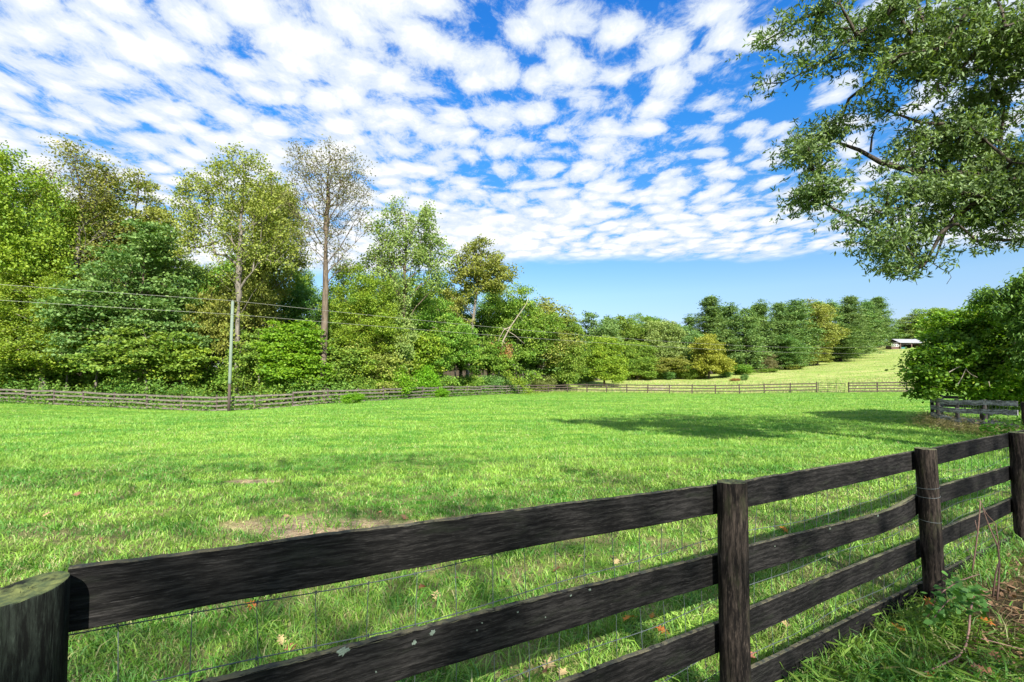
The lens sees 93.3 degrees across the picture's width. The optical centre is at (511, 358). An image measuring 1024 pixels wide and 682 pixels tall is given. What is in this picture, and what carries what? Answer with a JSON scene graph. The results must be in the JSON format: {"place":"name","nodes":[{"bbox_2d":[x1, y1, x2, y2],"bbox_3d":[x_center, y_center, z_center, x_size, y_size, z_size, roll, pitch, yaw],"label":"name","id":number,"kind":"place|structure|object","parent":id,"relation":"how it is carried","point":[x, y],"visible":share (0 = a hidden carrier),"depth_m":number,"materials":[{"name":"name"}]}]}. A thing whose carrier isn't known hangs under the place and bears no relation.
{"place":"outdoors","nodes":[
{"label":"outdoors","id":0,"kind":"place"},
{"bbox_2d":[0,341,1023,681],"bbox_3d":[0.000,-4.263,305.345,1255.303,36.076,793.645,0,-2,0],"label":"ground","id":1,"kind":"structure","parent":0,"point":[600,543],"depth_m":7.00,"materials":[{"name":"green plant"}]},
{"bbox_2d":[0,367,47,398],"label":"shrub","id":2,"kind":"object","parent":1,"relation":"on","point":[10,377],"visible":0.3,"depth_m":46.24,"materials":[{"name":"green plant"}]},
{"bbox_2d":[1,173,56,331],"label":"deciduous tree","id":3,"kind":"object","parent":1,"relation":"on","point":[32,216],"visible":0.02,"depth_m":62.97,"materials":[{"name":"green plant"}]},
{"bbox_2d":[0,339,58,397],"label":"deciduous tree","id":4,"kind":"object","parent":1,"relation":"on","point":[4,370],"visible":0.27,"depth_m":45.81,"materials":[{"name":"green plant"}]},
{"bbox_2d":[7,365,81,396],"bbox_3d":[-46.657,2.291,48.063,6.757,4.155,5.011,0,-2,8],"label":"shrub","id":5,"kind":"object","parent":1,"relation":"on","point":[59,376],"visible":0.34,"depth_m":47.38,"materials":[{"name":"green plant"}]},
{"bbox_2d":[16,305,82,397],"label":"deciduous tree","id":6,"kind":"object","parent":1,"relation":"on","point":[47,345],"visible":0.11,"depth_m":45.44,"materials":[{"name":"green plant"}]},
{"bbox_2d":[0,140,102,396],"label":"deciduous tree","id":7,"kind":"object","parent":1,"relation":"on","point":[20,252],"visible":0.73,"depth_m":48.51,"materials":[{"name":"green plant"}]},
{"bbox_2d":[0,268,106,388],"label":"deciduous tree","id":8,"kind":"object","parent":1,"relation":"on","point":[16,327],"visible":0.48,"depth_m":45.08,"materials":[{"name":"green plant"}]},
{"bbox_2d":[54,369,93,394],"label":"shrub","id":9,"kind":"object","parent":1,"relation":"on","point":[79,378],"visible":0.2,"depth_m":48.83,"materials":[{"name":"green plant"}]},
{"bbox_2d":[26,190,129,302],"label":"deciduous tree","id":10,"kind":"object","parent":1,"relation":"on","point":[63,218],"visible":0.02,"depth_m":63.03,"materials":[{"name":"green plant"}]},
{"bbox_2d":[16,132,141,285],"bbox_3d":[-47.303,-9.843,52.515,12.419,28.342,9.017,0,-2,-14],"label":"deciduous tree","id":11,"kind":"object","parent":1,"relation":"on","point":[82,203],"visible":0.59,"depth_m":52.48,"materials":[{"name":"green plant"}]},
{"bbox_2d":[41,319,130,390],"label":"deciduous tree","id":12,"kind":"object","parent":1,"relation":"on","point":[88,338],"visible":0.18,"depth_m":45.79,"materials":[{"name":"green plant"}]},
{"bbox_2d":[75,368,143,397],"bbox_3d":[-40.417,2.339,49.071,6.115,4.243,4.813,1,-2,-16],"label":"shrub","id":13,"kind":"object","parent":1,"relation":"on","point":[105,377],"visible":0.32,"depth_m":48.12,"materials":[{"name":"green plant"}]},
{"bbox_2d":[54,159,185,389],"bbox_3d":[-45.771,-9.254,57.617,12.820,27.148,11.574,1,-2,-17],"label":"deciduous tree","id":14,"kind":"object","parent":1,"relation":"on","point":[155,213],"visible":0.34,"depth_m":56.92,"materials":[{"name":"green plant"}]},
{"bbox_2d":[23,218,219,397],"bbox_3d":[-37.487,-4.749,48.192,16.094,18.362,12.888,1,-2,-25],"label":"deciduous tree","id":15,"kind":"object","parent":1,"relation":"on","point":[151,252],"visible":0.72,"depth_m":46.16,"materials":[{"name":"green plant"}]},
{"bbox_2d":[59,321,214,393],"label":"deciduous tree","id":16,"kind":"object","parent":1,"relation":"on","point":[134,359],"visible":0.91,"depth_m":43.88,"materials":[{"name":"green plant"}]},
{"bbox_2d":[139,253,222,322],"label":"deciduous tree","id":17,"kind":"object","parent":1,"relation":"on","point":[186,265],"visible":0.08,"depth_m":65.36,"materials":[{"name":"green plant"}]},
{"bbox_2d":[139,336,224,386],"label":"deciduous tree","id":18,"kind":"object","parent":1,"relation":"on","point":[155,372],"visible":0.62,"depth_m":45.80,"materials":[{"name":"green plant"}]},
{"bbox_2d":[134,294,253,370],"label":"deciduous tree","id":19,"kind":"object","parent":1,"relation":"on","point":[242,330],"visible":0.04,"depth_m":51.93,"materials":[{"name":"green plant"}]},
{"bbox_2d":[177,284,235,367],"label":"deciduous tree","id":20,"kind":"object","parent":1,"relation":"on","point":[215,319],"visible":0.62,"depth_m":48.87,"materials":[{"name":"green plant"}]},
{"bbox_2d":[185,361,233,400],"bbox_3d":[-30.309,2.477,49.065,5.689,4.558,4.830,1,-2,-14],"label":"shrub","id":21,"kind":"object","parent":1,"relation":"on","point":[214,380],"visible":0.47,"depth_m":48.59,"materials":[{"name":"green plant"}]},
{"bbox_2d":[227,300,233,410],"bbox_3d":[-23.410,-0.021,40.220,0.372,9.676,0.254,0,-2,0],"label":"utility pole","id":22,"kind":"object","parent":1,"relation":"on","point":[230,357],"visible":0.92,"depth_m":40.15,"materials":[{"name":"grey wood"}]},
{"bbox_2d":[160,141,311,402],"bbox_3d":[-27.523,-8.187,47.794,14.404,25.794,7.483,0,-2,0],"label":"deciduous tree","id":23,"kind":"object","parent":1,"relation":"on","point":[192,229],"visible":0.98,"depth_m":47.53,"materials":[{"name":"green plant"}]},
{"bbox_2d":[192,251,290,387],"bbox_3d":[-36.522,-5.410,66.418,12.026,19.418,11.633,0,-2,14],"label":"deciduous tree","id":24,"kind":"object","parent":1,"relation":"on","point":[227,269],"visible":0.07,"depth_m":63.83,"materials":[{"name":"green plant"}]},
{"bbox_2d":[220,363,266,402],"bbox_3d":[-26.272,2.592,47.989,5.351,4.704,5.106,1,-2,-17],"label":"shrub","id":25,"kind":"object","parent":1,"relation":"on","point":[246,384],"visible":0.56,"depth_m":47.26,"materials":[{"name":"green plant"}]},
{"bbox_2d":[221,327,278,402],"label":"deciduous tree","id":26,"kind":"object","parent":1,"relation":"on","point":[249,358],"visible":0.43,"depth_m":46.85,"materials":[{"name":"green plant"}]},
{"bbox_2d":[203,174,318,338],"bbox_3d":[-29.021,-9.195,56.927,11.350,27.438,11.513,-1,-2,27],"label":"deciduous tree","id":27,"kind":"object","parent":1,"relation":"on","point":[263,310],"visible":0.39,"depth_m":55.41,"materials":[{"name":"green plant"}]},
{"bbox_2d":[0,370,528,408],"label":"undergrowth","id":28,"kind":"object","parent":1,"relation":"on","point":[136,389],"visible":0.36,"depth_m":44.39,"materials":[{"name":"green plant"}]},
{"bbox_2d":[0,384,529,410],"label":"board fence","id":29,"kind":"object","parent":1,"relation":"on","point":[114,394],"visible":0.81,"depth_m":42.04,"materials":[{"name":"wood"}]},
{"bbox_2d":[0,388,529,411],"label":"weeds","id":30,"kind":"object","parent":1,"relation":"on","point":[337,400],"visible":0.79,"depth_m":41.98,"materials":[{"name":"green plant"}]},
{"bbox_2d":[260,367,306,404],"bbox_3d":[-21.685,2.518,46.062,4.607,4.719,4.504,1,-2,-26],"label":"shrub","id":31,"kind":"object","parent":1,"relation":"on","point":[264,388],"visible":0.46,"depth_m":45.16,"materials":[{"name":"green plant"}]},
{"bbox_2d":[255,264,321,332],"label":"deciduous tree","id":32,"kind":"object","parent":1,"relation":"on","point":[304,278],"visible":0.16,"depth_m":69.12,"materials":[{"name":"green plant"}]},
{"bbox_2d":[245,318,338,400],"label":"deciduous tree","id":33,"kind":"object","parent":1,"relation":"on","point":[293,362],"visible":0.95,"depth_m":45.77,"materials":[{"name":"green plant"}]},
{"bbox_2d":[272,281,342,341],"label":"deciduous tree","id":34,"kind":"object","parent":1,"relation":"on","point":[297,292],"visible":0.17,"depth_m":64.61,"materials":[{"name":"green plant"}]},
{"bbox_2d":[290,319,351,360],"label":"deciduous tree","id":35,"kind":"object","parent":1,"relation":"on","point":[329,337],"visible":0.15,"depth_m":49.45,"materials":[{"name":"green plant"}]},
{"bbox_2d":[273,134,381,401],"bbox_3d":[-18.327,-8.758,48.260,8.860,26.792,9.399,-2,-3,39],"label":"deciduous tree","id":36,"kind":"object","parent":1,"relation":"on","point":[325,261],"visible":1,"depth_m":47.76,"materials":[{"name":"brown plant"}]},
{"bbox_2d":[307,342,380,392],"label":"deciduous tree","id":37,"kind":"object","parent":1,"relation":"on","point":[350,359],"visible":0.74,"depth_m":48.54,"materials":[{"name":"green plant"}]},
{"bbox_2d":[313,255,409,381],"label":"deciduous tree","id":38,"kind":"object","parent":1,"relation":"on","point":[363,306],"visible":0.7,"depth_m":50.55,"materials":[{"name":"green plant"}]},
{"bbox_2d":[350,375,377,399],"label":"shrub","id":39,"kind":"object","parent":1,"relation":"on","point":[370,382],"visible":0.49,"depth_m":49.31,"materials":[{"name":"green plant"}]},
{"bbox_2d":[345,325,417,395],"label":"deciduous tree","id":40,"kind":"object","parent":1,"relation":"on","point":[384,363],"visible":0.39,"depth_m":50.67,"materials":[{"name":"green plant"}]},
{"bbox_2d":[367,307,420,370],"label":"deciduous tree","id":41,"kind":"object","parent":1,"relation":"on","point":[405,350],"visible":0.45,"depth_m":52.27,"materials":[{"name":"green plant"}]},
{"bbox_2d":[373,362,417,398],"bbox_3d":[-12.788,2.642,51.974,5.449,4.497,4.418,0,-2,3],"label":"shrub","id":42,"kind":"object","parent":1,"relation":"on","point":[406,384],"visible":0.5,"depth_m":51.01,"materials":[{"name":"green plant"}]},
{"bbox_2d":[354,192,461,372],"bbox_3d":[-12.119,-7.210,55.730,12.764,24.052,7.332,0,-2,0],"label":"deciduous tree","id":43,"kind":"object","parent":1,"relation":"on","point":[419,252],"visible":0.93,"depth_m":55.10,"materials":[{"name":"green plant"}]},
{"bbox_2d":[408,363,442,396],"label":"shrub","id":44,"kind":"object","parent":1,"relation":"on","point":[425,373],"visible":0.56,"depth_m":55.98,"materials":[{"name":"green plant"}]},
{"bbox_2d":[392,273,461,374],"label":"deciduous tree","id":45,"kind":"object","parent":1,"relation":"on","point":[423,291],"visible":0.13,"depth_m":68.68,"materials":[{"name":"green plant"}]},
{"bbox_2d":[402,327,454,375],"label":"deciduous tree","id":46,"kind":"object","parent":1,"relation":"on","point":[427,350],"visible":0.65,"depth_m":57.43,"materials":[{"name":"green plant"}]},
{"bbox_2d":[405,294,483,385],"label":"deciduous tree","id":47,"kind":"object","parent":1,"relation":"on","point":[452,337],"visible":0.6,"depth_m":59.76,"materials":[{"name":"green plant"}]},
{"bbox_2d":[437,322,481,384],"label":"deciduous tree","id":48,"kind":"object","parent":1,"relation":"on","point":[466,363],"visible":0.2,"depth_m":62.71,"materials":[{"name":"green plant"}]},
{"bbox_2d":[437,287,490,376],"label":"deciduous tree","id":49,"kind":"object","parent":1,"relation":"on","point":[472,299],"visible":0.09,"depth_m":75.95,"materials":[{"name":"green plant"}]},
{"bbox_2d":[454,373,484,393],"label":"shrub","id":50,"kind":"object","parent":1,"relation":"on","point":[469,381],"visible":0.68,"depth_m":64.39,"materials":[{"name":"green plant"}]},
{"bbox_2d":[436,233,523,375],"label":"deciduous tree","id":51,"kind":"object","parent":1,"relation":"on","point":[477,269],"visible":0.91,"depth_m":65.64,"materials":[{"name":"green plant"}]},
{"bbox_2d":[451,336,516,376],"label":"deciduous tree","id":52,"kind":"object","parent":1,"relation":"on","point":[490,359],"visible":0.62,"depth_m":68.39,"materials":[{"name":"green plant"}]},
{"bbox_2d":[474,373,507,392],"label":"shrub","id":53,"kind":"object","parent":1,"relation":"on","point":[497,381],"visible":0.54,"depth_m":68.42,"materials":[{"name":"green plant"}]},
{"bbox_2d":[474,292,512,376],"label":"deciduous tree","id":54,"kind":"object","parent":1,"relation":"on","point":[488,370],"visible":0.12,"depth_m":77.81,"materials":[{"name":"green plant"}]},
{"bbox_2d":[0,430,1023,681],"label":"board fence","id":55,"kind":"object","parent":1,"relation":"on","point":[42,616],"visible":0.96,"depth_m":1.88,"materials":[{"name":"wood"}]},
{"bbox_2d":[487,298,537,394],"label":"dead tree","id":56,"kind":"object","parent":1,"relation":"on","point":[518,382],"visible":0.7,"depth_m":69.02,"materials":[{"name":"brown plant"}]},
{"bbox_2d":[473,280,569,384],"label":"deciduous tree","id":57,"kind":"object","parent":1,"relation":"on","point":[513,307],"visible":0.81,"depth_m":73.42,"materials":[{"name":"green plant"}]},
{"bbox_2d":[510,336,566,374],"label":"deciduous tree","id":58,"kind":"object","parent":1,"relation":"on","point":[535,364],"visible":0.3,"depth_m":76.55,"materials":[{"name":"green plant"}]},
{"bbox_2d":[530,375,556,389],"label":"shrub","id":59,"kind":"object","parent":1,"relation":"on","point":[549,380],"visible":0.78,"depth_m":76.75,"materials":[{"name":"green plant"}]},
{"bbox_2d":[521,294,587,375],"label":"deciduous tree","id":60,"kind":"object","parent":1,"relation":"on","point":[547,306],"visible":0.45,"depth_m":76.59,"materials":[{"name":"green plant"}]},
{"bbox_2d":[542,313,590,388],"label":"deciduous tree","id":61,"kind":"object","parent":1,"relation":"on","point":[572,374],"visible":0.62,"depth_m":76.96,"materials":[{"name":"green plant"}]},
{"bbox_2d":[576,310,625,379],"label":"deciduous tree","id":62,"kind":"object","parent":1,"relation":"on","point":[606,328],"visible":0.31,"depth_m":98.10,"materials":[{"name":"green plant"}]},
{"bbox_2d":[585,335,634,386],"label":"deciduous tree","id":63,"kind":"object","parent":1,"relation":"on","point":[604,362],"visible":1,"depth_m":83.38,"materials":[{"name":"green plant"}]},
{"bbox_2d":[614,314,650,366],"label":"deciduous tree","id":64,"kind":"object","parent":1,"relation":"on","point":[638,331],"visible":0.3,"depth_m":106.11,"materials":[{"name":"green plant"}]},
{"bbox_2d":[620,340,664,379],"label":"deciduous tree","id":65,"kind":"object","parent":1,"relation":"on","point":[634,353],"visible":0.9,"depth_m":97.28,"materials":[{"name":"green plant"}]},
{"bbox_2d":[642,318,694,377],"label":"deciduous tree","id":66,"kind":"object","parent":1,"relation":"on","point":[664,332],"visible":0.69,"depth_m":102.46,"materials":[{"name":"green plant"}]},
{"bbox_2d":[528,382,817,393],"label":"board fence","id":67,"kind":"object","parent":1,"relation":"on","point":[669,388],"visible":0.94,"depth_m":67.83,"materials":[{"name":"wood"}]},
{"bbox_2d":[653,355,692,379],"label":"deciduous tree","id":68,"kind":"object","parent":1,"relation":"on","point":[672,362],"visible":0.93,"depth_m":98.00,"materials":[{"name":"green plant"}]},
{"bbox_2d":[671,323,705,368],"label":"deciduous tree","id":69,"kind":"object","parent":1,"relation":"on","point":[688,337],"visible":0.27,"depth_m":105.48,"materials":[{"name":"green plant"}]},
{"bbox_2d":[687,331,736,378],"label":"deciduous tree","id":70,"kind":"object","parent":1,"relation":"on","point":[720,362],"visible":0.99,"depth_m":97.44,"materials":[{"name":"yellow plant"}]},
{"bbox_2d":[689,293,748,373],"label":"pine tree","id":71,"kind":"object","parent":1,"relation":"on","point":[712,320],"visible":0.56,"depth_m":108.57,"materials":[{"name":"green plant"}]},
{"bbox_2d":[532,376,910,393],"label":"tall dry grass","id":72,"kind":"structure","parent":1,"relation":"on","point":[846,390],"depth_m":76.02,"materials":[{"name":"green plant"}]},
{"bbox_2d":[720,302,760,362],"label":"pine tree","id":73,"kind":"object","parent":1,"relation":"on","point":[727,310],"visible":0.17,"depth_m":115.79,"materials":[{"name":"green plant"}]},
{"bbox_2d":[723,306,772,369],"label":"pine tree","id":74,"kind":"object","parent":1,"relation":"on","point":[749,344],"visible":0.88,"depth_m":106.75,"materials":[{"name":"green plant"}]},
{"bbox_2d":[742,298,790,369],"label":"pine tree","id":75,"kind":"object","parent":1,"relation":"on","point":[759,308],"visible":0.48,"depth_m":114.93,"materials":[{"name":"green plant"}]},
{"bbox_2d":[763,301,813,367],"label":"pine tree","id":76,"kind":"object","parent":1,"relation":"on","point":[780,312],"visible":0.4,"depth_m":119.13,"materials":[{"name":"green plant"}]},
{"bbox_2d":[768,334,813,368],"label":"pine tree","id":77,"kind":"object","parent":1,"relation":"on","point":[787,340],"visible":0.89,"depth_m":112.30,"materials":[{"name":"green plant"}]},
{"bbox_2d":[766,298,828,363],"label":"pine tree","id":78,"kind":"object","parent":1,"relation":"on","point":[799,315],"visible":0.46,"depth_m":119.42,"materials":[{"name":"green plant"}]},
{"bbox_2d":[803,345,834,365],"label":"deciduous tree","id":79,"kind":"object","parent":1,"relation":"on","point":[824,355],"visible":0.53,"depth_m":122.25,"materials":[{"name":"green plant"}]},
{"bbox_2d":[798,297,850,364],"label":"deciduous tree","id":80,"kind":"object","parent":1,"relation":"on","point":[824,314],"visible":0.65,"depth_m":124.25,"materials":[{"name":"green plant"}]},
{"bbox_2d":[819,298,857,360],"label":"pine tree","id":81,"kind":"object","parent":1,"relation":"on","point":[834,305],"visible":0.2,"depth_m":135.15,"materials":[{"name":"green plant"}]},
{"bbox_2d":[809,323,876,360],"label":"pine tree","id":82,"kind":"object","parent":1,"relation":"on","point":[851,352],"visible":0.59,"depth_m":129.16,"materials":[{"name":"green plant"}]},
{"bbox_2d":[833,295,884,358],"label":"pine tree","id":83,"kind":"object","parent":1,"relation":"on","point":[851,305],"visible":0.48,"depth_m":136.77,"materials":[{"name":"green plant"}]},
{"bbox_2d":[724,0,1023,283],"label":"oak tree","id":84,"kind":"object","parent":1,"relation":"on","point":[945,54],"visible":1,"depth_m":8.69,"materials":[{"name":"green plant"}]},
{"bbox_2d":[859,299,888,345],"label":"pine tree","id":85,"kind":"object","parent":1,"relation":"on","point":[870,313],"visible":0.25,"depth_m":162.65,"materials":[{"name":"green plant"}]},
{"bbox_2d":[857,300,898,347],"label":"pine tree","id":86,"kind":"object","parent":1,"relation":"on","point":[873,309],"visible":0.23,"depth_m":163.58,"materials":[{"name":"green plant"}]},
{"bbox_2d":[869,296,907,347],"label":"pine tree","id":87,"kind":"object","parent":1,"relation":"on","point":[880,303],"visible":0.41,"depth_m":175.73,"materials":[{"name":"green plant"}]},
{"bbox_2d":[848,382,939,392],"bbox_3d":[51.860,3.347,57.183,21.150,2.244,0.635,0,-2,14],"label":"board fence","id":88,"kind":"object","parent":1,"relation":"on","point":[877,388],"visible":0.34,"depth_m":58.90,"materials":[{"name":"wood"}]},
{"bbox_2d":[775,591,1023,681],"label":"weeds","id":89,"kind":"object","parent":1,"relation":"on","point":[957,634],"visible":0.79,"depth_m":2.81,"materials":[{"name":"green plant"}]},
{"bbox_2d":[886,339,921,348],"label":"run in shed","id":90,"kind":"object","parent":1,"relation":"on","point":[902,343],"visible":0.73,"depth_m":166.93,"materials":[{"name":"white metal"}]},
{"bbox_2d":[895,313,932,339],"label":"deciduous tree","id":91,"kind":"object","parent":1,"relation":"on","point":[908,323],"visible":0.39,"depth_m":192.97,"materials":[{"name":"green plant"}]},
{"bbox_2d":[907,307,951,340],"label":"deciduous tree","id":92,"kind":"object","parent":1,"relation":"on","point":[930,311],"visible":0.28,"depth_m":190.19,"materials":[{"name":"green plant"}]},
{"bbox_2d":[884,284,1023,419],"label":"bush","id":93,"kind":"object","parent":1,"relation":"on","point":[968,358],"visible":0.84,"depth_m":18.24,"materials":[{"name":"green plant"}]},
{"bbox_2d":[921,570,991,634],"bbox_3d":[2.921,1.600,3.172,0.339,0.511,1.124,-2,-3,43],"label":"bramble","id":94,"kind":"object","parent":1,"relation":"on","point":[962,594],"visible":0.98,"depth_m":3.08,"materials":[{"name":"green plant"}]},
{"bbox_2d":[903,407,1022,435],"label":"dry weeds","id":95,"kind":"object","parent":1,"relation":"on","point":[930,420],"visible":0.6,"depth_m":16.20,"materials":[{"name":"plant"}]},
{"bbox_2d":[920,539,1023,681],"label":"leaf litter","id":96,"kind":"object","parent":1,"relation":"on","point":[1012,595],"visible":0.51,"depth_m":3.42,"materials":[{"name":"plant"}]},
{"bbox_2d":[918,602,1021,675],"bbox_3d":[2.630,1.651,2.896,0.932,0.176,0.374,0,-2,-10],"label":"fallen twig","id":97,"kind":"object","parent":96,"relation":"on","point":[967,637],"visible":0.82,"depth_m":2.91,"materials":[{"name":"brown wood"}]},
{"bbox_2d":[924,563,1023,681],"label":"dry stems","id":98,"kind":"object","parent":1,"relation":"on","point":[990,624],"visible":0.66,"depth_m":3.11,"materials":[{"name":"brown plant"}]},
{"bbox_2d":[930,395,1023,432],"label":"board fence","id":99,"kind":"object","parent":1,"relation":"on","point":[937,405],"visible":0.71,"depth_m":15.47,"materials":[{"name":"wood"}]},
{"bbox_2d":[963,500,1000,600],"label":"dry stalks","id":100,"kind":"object","parent":1,"relation":"on","point":[998,567],"visible":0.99,"depth_m":3.58,"materials":[{"name":"brown plant"}]},
{"bbox_2d":[961,267,1023,379],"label":"deciduous tree","id":101,"kind":"object","parent":1,"relation":"on","point":[1009,311],"visible":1,"depth_m":16.69,"materials":[{"name":"green plant"}]},
{"bbox_2d":[975,413,1023,435],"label":"weeds","id":102,"kind":"object","parent":1,"relation":"on","point":[989,428],"visible":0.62,"depth_m":12.90,"materials":[{"name":"green plant"}]},
{"bbox_2d":[0,0,1023,366],"label":"sky","id":103,"kind":"structure","parent":0,"point":[611,151],"materials":[{"name":"blue"}]},
{"bbox_2d":[681,348,915,390],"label":"hill grass","id":104,"kind":"structure","parent":0,"point":[846,362],"depth_m":97.02,"materials":[{"name":"green plant"}]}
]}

